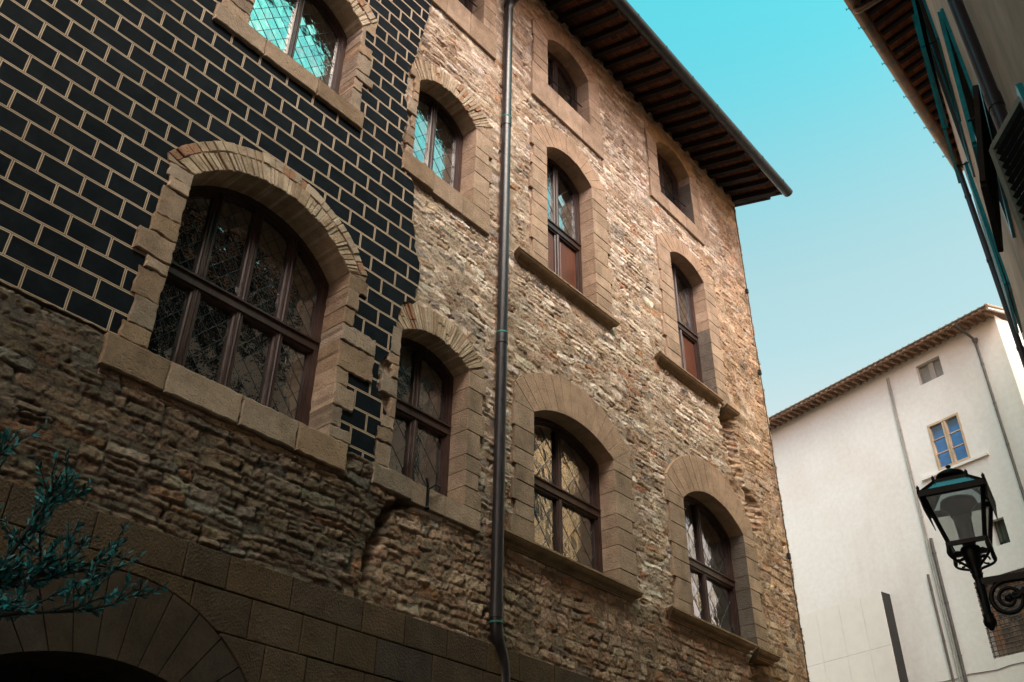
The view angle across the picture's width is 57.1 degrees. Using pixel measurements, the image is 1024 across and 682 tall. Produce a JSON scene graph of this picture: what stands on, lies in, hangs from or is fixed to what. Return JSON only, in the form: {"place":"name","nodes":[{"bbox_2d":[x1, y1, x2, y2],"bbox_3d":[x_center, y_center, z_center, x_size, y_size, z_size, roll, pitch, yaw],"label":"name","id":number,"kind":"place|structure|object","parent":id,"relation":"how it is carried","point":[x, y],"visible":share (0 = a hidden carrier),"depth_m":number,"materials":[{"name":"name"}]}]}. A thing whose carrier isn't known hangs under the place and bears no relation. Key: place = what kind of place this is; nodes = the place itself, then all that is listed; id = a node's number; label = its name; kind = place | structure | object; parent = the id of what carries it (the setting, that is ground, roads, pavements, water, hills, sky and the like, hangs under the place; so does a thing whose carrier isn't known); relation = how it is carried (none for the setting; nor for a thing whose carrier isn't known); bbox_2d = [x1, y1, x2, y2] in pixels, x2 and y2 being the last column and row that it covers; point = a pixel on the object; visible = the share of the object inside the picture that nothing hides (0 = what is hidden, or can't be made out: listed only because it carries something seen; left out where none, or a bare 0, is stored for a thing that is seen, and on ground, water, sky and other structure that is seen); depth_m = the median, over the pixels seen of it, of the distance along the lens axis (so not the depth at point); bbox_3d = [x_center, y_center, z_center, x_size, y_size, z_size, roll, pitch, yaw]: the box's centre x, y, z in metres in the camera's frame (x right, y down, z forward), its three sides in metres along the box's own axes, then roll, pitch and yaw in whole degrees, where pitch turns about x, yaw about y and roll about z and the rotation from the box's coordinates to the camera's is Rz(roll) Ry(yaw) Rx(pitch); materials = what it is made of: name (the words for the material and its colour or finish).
{"place":"outdoors","nodes":[
{"label":"outdoors","id":0,"kind":"place"},
{"bbox_2d":[0,418,169,622],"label":"olive tree","id":1,"kind":"object","parent":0,"point":[41,512],"visible":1,"depth_m":4.19,"materials":[{"name":"green plant"}]},
{"bbox_2d":[0,0,809,681],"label":"stone building","id":2,"kind":"structure","parent":0,"point":[376,340],"depth_m":9.47,"materials":[{"name":"stone"}]},
{"bbox_2d":[0,666,95,681],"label":"door","id":3,"kind":"structure","parent":2,"relation":"in","point":[7,673],"depth_m":6.14,"materials":[{"name":"brown wood"}]},
{"bbox_2d":[97,141,375,478],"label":"window","id":4,"kind":"structure","parent":2,"relation":"in","point":[244,219],"depth_m":8.51,"materials":[{"name":"beige stone"}]},
{"bbox_2d":[212,0,377,130],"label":"window","id":5,"kind":"structure","parent":2,"relation":"in","point":[277,31],"depth_m":10.58,"materials":[{"name":"beige stone"}]},
{"bbox_2d":[166,274,485,532],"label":"window","id":6,"kind":"structure","parent":2,"relation":"in","point":[426,348],"depth_m":9.67,"materials":[{"name":"beige stone"}]},
{"bbox_2d":[293,43,492,235],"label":"window","id":7,"kind":"structure","parent":2,"relation":"in","point":[447,125],"depth_m":11.81,"materials":[{"name":"beige stone"}]},
{"bbox_2d":[431,0,496,60],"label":"window","id":8,"kind":"structure","parent":2,"relation":"in","point":[476,18],"depth_m":13.10,"materials":[{"name":"beige stone"}]},
{"bbox_2d":[389,372,643,602],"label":"window","id":9,"kind":"structure","parent":2,"relation":"in","point":[553,420],"depth_m":11.24,"materials":[{"name":"beige stone"}]},
{"bbox_2d":[433,124,619,329],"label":"window","id":10,"kind":"structure","parent":2,"relation":"in","point":[568,227],"depth_m":13.39,"materials":[{"name":"beige stone"}]},
{"bbox_2d":[530,18,603,160],"bbox_3d":[0.761,-4.057,14.930,0.342,2.120,1.773,-25,-41,33],"label":"window","id":11,"kind":"structure","parent":2,"relation":"in","point":[563,82],"depth_m":15.01,"materials":[{"name":"beige stone"}]},
{"bbox_2d":[534,455,780,665],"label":"window","id":12,"kind":"structure","parent":2,"relation":"in","point":[714,559],"depth_m":13.34,"materials":[{"name":"beige stone"}]},
{"bbox_2d":[644,125,704,245],"bbox_3d":[2.789,-2.881,16.998,0.342,2.060,1.733,-25,-41,33],"label":"window","id":13,"kind":"structure","parent":2,"relation":"in","point":[672,181],"depth_m":17.19,"materials":[{"name":"beige stone"}]},
{"bbox_2d":[654,233,739,421],"bbox_3d":[2.774,-0.411,15.303,0.425,2.990,2.340,-25,-41,33],"label":"window","id":14,"kind":"structure","parent":2,"relation":"in","point":[693,354],"depth_m":15.43,"materials":[{"name":"beige stone"}]},
{"bbox_2d":[627,0,1001,416],"label":"sky","id":15,"kind":"structure","parent":0,"point":[875,247],"materials":[{"name":"blue"}]},
{"bbox_2d":[769,304,1023,681],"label":"white house","id":16,"kind":"structure","parent":0,"point":[885,589],"depth_m":21.44,"materials":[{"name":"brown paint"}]},
{"bbox_2d":[918,358,943,384],"bbox_3d":[9.944,0.738,22.231,0.065,0.520,0.630,21,-39,-28],"label":"window","id":17,"kind":"structure","parent":16,"relation":"in","point":[932,370],"depth_m":22.27,"materials":[{"name":"grey glass"}]},
{"bbox_2d":[927,412,970,470],"bbox_3d":[9.874,2.285,21.182,0.182,1.140,0.800,21,-39,-28],"label":"window","id":18,"kind":"structure","parent":16,"relation":"in","point":[947,437],"depth_m":21.25,"materials":[{"name":"blue wood"}]},
{"bbox_2d":[974,568,1023,657],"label":"window","id":19,"kind":"structure","parent":16,"relation":"in","point":[1008,633],"depth_m":18.83,"materials":[{"name":"metal"}]},
{"bbox_2d":[994,519,1009,544],"bbox_3d":[10.230,3.984,19.537,0.098,0.543,0.280,21,-39,-28],"label":"window","id":20,"kind":"structure","parent":16,"relation":"in","point":[1000,526],"depth_m":19.55,"materials":[{"name":"glass"}]},
{"bbox_2d":[844,0,1023,367],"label":"plaster house","id":21,"kind":"structure","parent":0,"point":[955,68],"depth_m":8.32,"materials":[{"name":"beige concrete"}]},
{"bbox_2d":[912,0,960,127],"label":"window","id":22,"kind":"structure","parent":21,"relation":"in","point":[925,24],"depth_m":10.73,"materials":[{"name":"teal paint"}]},
{"bbox_2d":[912,14,974,183],"bbox_3d":[5.644,-3.220,12.236,0.371,2.120,1.159,-18,-38,26],"label":"window","id":23,"kind":"structure","parent":21,"relation":"in","point":[958,125],"depth_m":11.96,"materials":[{"name":"teal paint"}]},
{"bbox_2d":[916,465,1023,630],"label":"street lamp","id":24,"kind":"object","parent":21,"relation":"attached to","point":[958,496],"visible":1,"depth_m":6.74,"materials":[{"name":"black metal"}]},
{"bbox_2d":[937,8,1015,237],"bbox_3d":[3.936,-1.856,7.958,0.353,1.550,1.476,-20,-39,29],"label":"window","id":25,"kind":"structure","parent":21,"relation":"in","point":[964,85],"depth_m":7.71,"materials":[{"name":"teal paint"}]},
{"bbox_2d":[964,161,1022,332],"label":"window","id":26,"kind":"structure","parent":21,"relation":"in","point":[1002,275],"depth_m":12.57,"materials":[{"name":"teal paint"}]},
{"bbox_2d":[972,82,1023,251],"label":"window","id":27,"kind":"structure","parent":21,"relation":"in","point":[986,132],"depth_m":6.31,"materials":[{"name":"teal paint"}]},
{"bbox_2d":[989,83,1023,242],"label":"window shutter","id":28,"kind":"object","parent":21,"relation":"in","point":[1012,123],"depth_m":4.38,"materials":[{"name":"teal paint"}]}
]}

